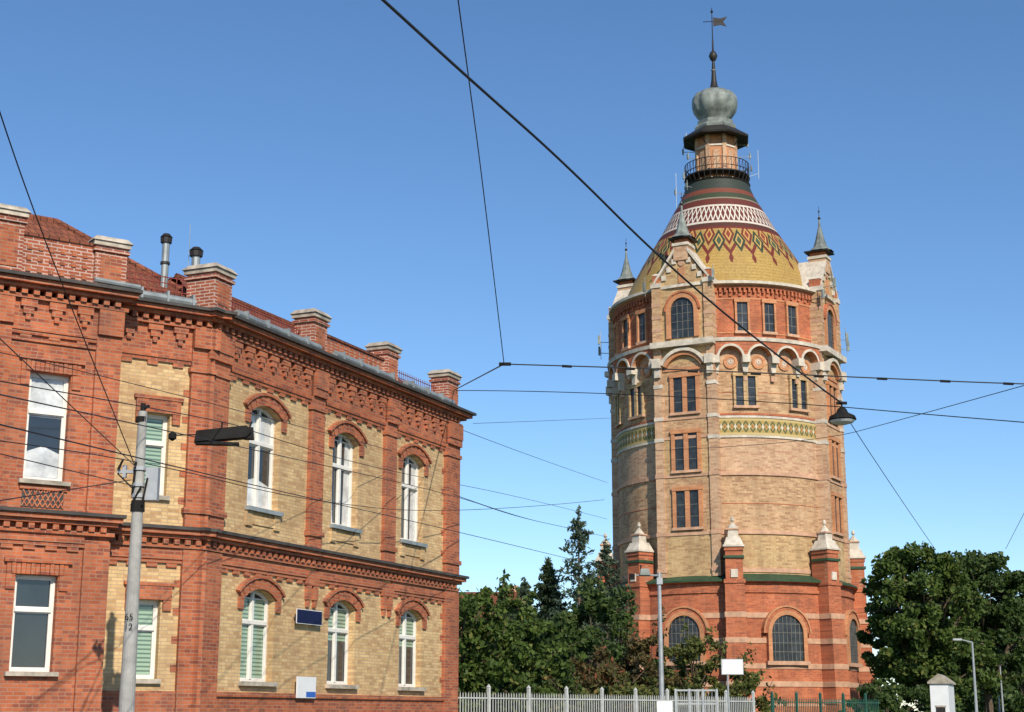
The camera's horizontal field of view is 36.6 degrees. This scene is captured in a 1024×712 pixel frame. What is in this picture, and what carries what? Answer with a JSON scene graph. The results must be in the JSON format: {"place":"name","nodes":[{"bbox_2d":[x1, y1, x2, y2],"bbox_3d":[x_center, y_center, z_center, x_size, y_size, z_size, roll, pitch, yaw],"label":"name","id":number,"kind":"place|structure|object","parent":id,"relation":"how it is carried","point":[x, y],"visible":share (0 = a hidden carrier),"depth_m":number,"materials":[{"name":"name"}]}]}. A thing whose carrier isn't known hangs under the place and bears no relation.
{"place":"outdoors","nodes":[
{"label":"outdoors","id":0,"kind":"place"},
{"bbox_2d":[117,403,160,711],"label":"overhead line pole","id":1,"kind":"object","parent":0,"point":[148,489],"visible":0.99,"depth_m":27.84,"materials":[{"name":"grey metal"}]},
{"bbox_2d":[0,0,1023,613],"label":"overhead wires","id":2,"kind":"object","parent":1,"relation":"attached to","point":[414,28],"visible":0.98,"depth_m":27.58,"materials":[{"name":"black metal"}]},
{"bbox_2d":[168,421,253,445],"bbox_3d":[-5.117,1.304,26.365,1.437,0.425,0.260,2,-13,-8],"label":"suspended street lamp","id":3,"kind":"object","parent":2,"relation":"hanging from","point":[244,432],"visible":0.94,"depth_m":26.27,"materials":[{"name":"black metal"}]},
{"bbox_2d":[499,362,1013,384],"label":"wire insulators","id":4,"kind":"object","parent":2,"relation":"attached to","point":[696,371],"visible":1,"depth_m":30.70,"materials":[{"name":"black ceramic"}]},
{"bbox_2d":[828,402,855,424],"bbox_3d":[7.600,1.320,35.624,0.640,0.540,0.640,0,-13,0],"label":"suspended street lamp","id":5,"kind":"object","parent":2,"relation":"hanging from","point":[841,416],"visible":1,"depth_m":35.43,"materials":[{"name":"black metal"}]},
{"bbox_2d":[4,214,402,382],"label":"roof","id":6,"kind":"structure","parent":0,"point":[51,226],"depth_m":36.50,"materials":[{"name":"red tile"}]},
{"bbox_2d":[126,225,202,296],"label":"vents and snow guard","id":7,"kind":"object","parent":6,"relation":"on","point":[196,253],"visible":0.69,"depth_m":35.76,"materials":[{"name":"metal"}]},
{"bbox_2d":[458,585,520,654],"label":"distant house","id":8,"kind":"structure","parent":0,"point":[495,597],"depth_m":123.67,"materials":[{"name":"orange brick"}]},
{"bbox_2d":[0,0,1023,711],"label":"sky","id":9,"kind":"structure","parent":0,"point":[323,154],"materials":[{"name":"blue"}]},
{"bbox_2d":[595,8,874,711],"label":"water tower","id":10,"kind":"structure","parent":0,"point":[739,546],"depth_m":129.77,"materials":[{"name":"red brick"}]},
{"label":"ground","id":11,"kind":"structure","parent":0,"visible":0},
{"bbox_2d":[0,203,237,711],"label":"facade front","id":12,"kind":"structure","parent":11,"relation":"on","point":[75,543],"depth_m":32.64,"materials":[{"name":"red brick"}]},
{"bbox_2d":[9,372,166,678],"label":"windows","id":13,"kind":"structure","parent":12,"relation":"attached to","point":[31,634],"depth_m":32.18,"materials":[{"name":"white glass"}]},
{"bbox_2d":[181,262,476,711],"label":"facade street side","id":14,"kind":"structure","parent":11,"relation":"on","point":[375,574],"depth_m":38.82,"materials":[{"name":"red brick"}]},
{"bbox_2d":[293,608,321,697],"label":"name plaques","id":15,"kind":"object","parent":14,"relation":"attached to","point":[305,687],"visible":1,"depth_m":37.30,"materials":[{"name":"blue metal"}]},
{"bbox_2d":[240,407,417,686],"bbox_3d":[-4.507,5.149,39.688,0.090,6.420,8.990,-6,-14,23],"label":"windows street side","id":16,"kind":"structure","parent":14,"relation":"on","point":[254,622],"depth_m":39.33,"materials":[{"name":"white glass"}]},
{"bbox_2d":[486,597,516,701],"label":"fir tree","id":17,"kind":"object","parent":11,"relation":"on","point":[509,615],"visible":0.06,"depth_m":93.53,"materials":[{"name":"green plant"}]},
{"bbox_2d":[456,588,559,711],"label":"deciduous tree","id":18,"kind":"object","parent":11,"relation":"on","point":[482,665],"visible":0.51,"depth_m":61.69,"materials":[{"name":"green plant"}]},
{"bbox_2d":[511,577,536,618],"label":"fir tree","id":19,"kind":"object","parent":11,"relation":"on","point":[524,586],"visible":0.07,"depth_m":108.78,"materials":[{"name":"green plant"}]},
{"bbox_2d":[460,569,588,710],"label":"deciduous tree","id":20,"kind":"object","parent":11,"relation":"on","point":[534,630],"visible":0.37,"depth_m":70.31,"materials":[{"name":"green plant"}]},
{"bbox_2d":[485,664,593,711],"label":"shrub","id":21,"kind":"object","parent":11,"relation":"on","point":[565,681],"visible":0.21,"depth_m":72.37,"materials":[{"name":"green plant"}]},
{"bbox_2d":[531,556,584,661],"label":"fir tree","id":22,"kind":"object","parent":11,"relation":"on","point":[548,593],"visible":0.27,"depth_m":102.75,"materials":[{"name":"green plant"}]},
{"bbox_2d":[494,661,664,711],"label":"shrub","id":23,"kind":"object","parent":11,"relation":"on","point":[624,690],"visible":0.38,"depth_m":64.15,"materials":[{"name":"green plant"}]},
{"bbox_2d":[535,505,633,698],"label":"spruce tree","id":24,"kind":"object","parent":11,"relation":"on","point":[581,538],"visible":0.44,"depth_m":99.33,"materials":[{"name":"green plant"}]},
{"bbox_2d":[530,577,658,700],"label":"deciduous tree","id":25,"kind":"object","parent":11,"relation":"on","point":[603,612],"visible":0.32,"depth_m":89.87,"materials":[{"name":"green plant"}]},
{"bbox_2d":[531,644,664,711],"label":"shrub","id":26,"kind":"object","parent":11,"relation":"on","point":[594,675],"visible":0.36,"depth_m":77.52,"materials":[{"name":"green plant"}]},
{"bbox_2d":[573,569,632,711],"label":"fir tree","id":27,"kind":"object","parent":11,"relation":"on","point":[588,574],"visible":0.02,"depth_m":106.93,"materials":[{"name":"green plant"}]},
{"bbox_2d":[458,684,755,711],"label":"picket fence","id":28,"kind":"object","parent":11,"relation":"on","point":[529,698],"visible":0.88,"depth_m":52.45,"materials":[{"name":"paint"}]},
{"bbox_2d":[582,539,644,669],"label":"spruce tree","id":29,"kind":"object","parent":11,"relation":"on","point":[608,561],"visible":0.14,"depth_m":105.09,"materials":[{"name":"green plant"}]},
{"bbox_2d":[629,565,663,699],"bbox_3d":[5.155,11.645,58.892,1.270,7.350,0.400,0,-13,0],"label":"street lamp","id":30,"kind":"object","parent":11,"relation":"on","point":[659,579],"visible":1,"depth_m":59.15,"materials":[{"name":"grey metal"}]},
{"bbox_2d":[598,604,700,711],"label":"shrub","id":31,"kind":"object","parent":11,"relation":"on","point":[635,646],"visible":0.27,"depth_m":80.27,"materials":[{"name":"green plant"}]},
{"bbox_2d":[657,689,718,711],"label":"metal gate","id":32,"kind":"structure","parent":11,"relation":"on","point":[664,706],"depth_m":44.86,"materials":[{"name":"grey metal"}]},
{"bbox_2d":[640,616,786,711],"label":"tree","id":33,"kind":"object","parent":11,"relation":"on","point":[684,656],"visible":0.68,"depth_m":70.03,"materials":[{"name":"green plant"}]},
{"bbox_2d":[721,659,743,711],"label":"sign board","id":34,"kind":"object","parent":11,"relation":"on","point":[731,667],"visible":1,"depth_m":49.01,"materials":[{"name":"white metal"}]},
{"bbox_2d":[770,691,879,711],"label":"green fence","id":35,"kind":"object","parent":11,"relation":"on","point":[843,704],"visible":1,"depth_m":64.60,"materials":[{"name":"green metal"}]},
{"bbox_2d":[839,679,964,711],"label":"shrub","id":36,"kind":"object","parent":11,"relation":"on","point":[920,693],"visible":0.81,"depth_m":89.55,"materials":[{"name":"green plant"}]},
{"bbox_2d":[855,541,1002,710],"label":"broadleaf tree","id":37,"kind":"object","parent":11,"relation":"on","point":[922,648],"visible":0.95,"depth_m":101.36,"materials":[{"name":"green plant"}]},
{"bbox_2d":[927,674,955,711],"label":"white outbuilding","id":38,"kind":"structure","parent":11,"relation":"on","point":[942,698],"depth_m":78.13,"materials":[{"name":"stone"}]},
{"bbox_2d":[875,655,1023,711],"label":"distant trees","id":39,"kind":"object","parent":11,"relation":"on","point":[1013,699],"visible":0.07,"depth_m":192.71,"materials":[{"name":"green plant"}]},
{"bbox_2d":[952,638,977,711],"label":"street lamp","id":40,"kind":"object","parent":11,"relation":"on","point":[974,678],"visible":1,"depth_m":80.32,"materials":[{"name":"grey metal"}]},
{"bbox_2d":[931,549,1023,711],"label":"broadleaf tree","id":41,"kind":"object","parent":11,"relation":"on","point":[1000,622],"visible":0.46,"depth_m":116.99,"materials":[{"name":"green plant"}]},
{"bbox_2d":[999,664,1003,711],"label":"street lamp","id":42,"kind":"object","parent":11,"relation":"on","point":[1001,690],"visible":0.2,"depth_m":115.25,"materials":[{"name":"grey metal"}]},
{"bbox_2d":[993,640,1023,698],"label":"broadleaf tree","id":43,"kind":"object","parent":11,"relation":"on","point":[1015,679],"visible":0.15,"depth_m":127.07,"materials":[{"name":"green plant"}]}
]}

